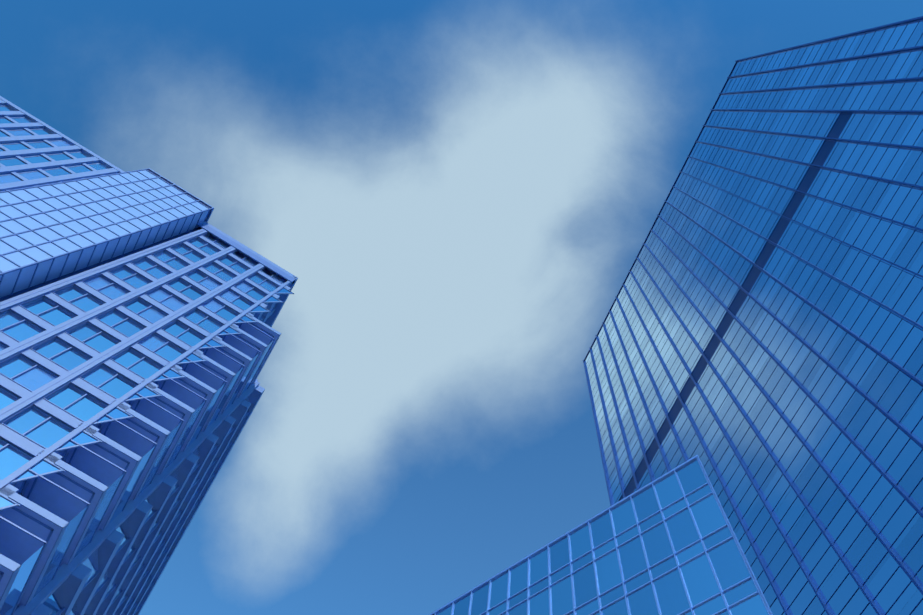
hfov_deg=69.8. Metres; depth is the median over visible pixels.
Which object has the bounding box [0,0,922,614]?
sky
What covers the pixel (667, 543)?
building
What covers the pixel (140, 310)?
skyscraper
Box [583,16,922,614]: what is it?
office tower
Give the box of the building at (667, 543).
[429,455,772,614]
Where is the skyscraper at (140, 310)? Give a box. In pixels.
[0,96,297,614]

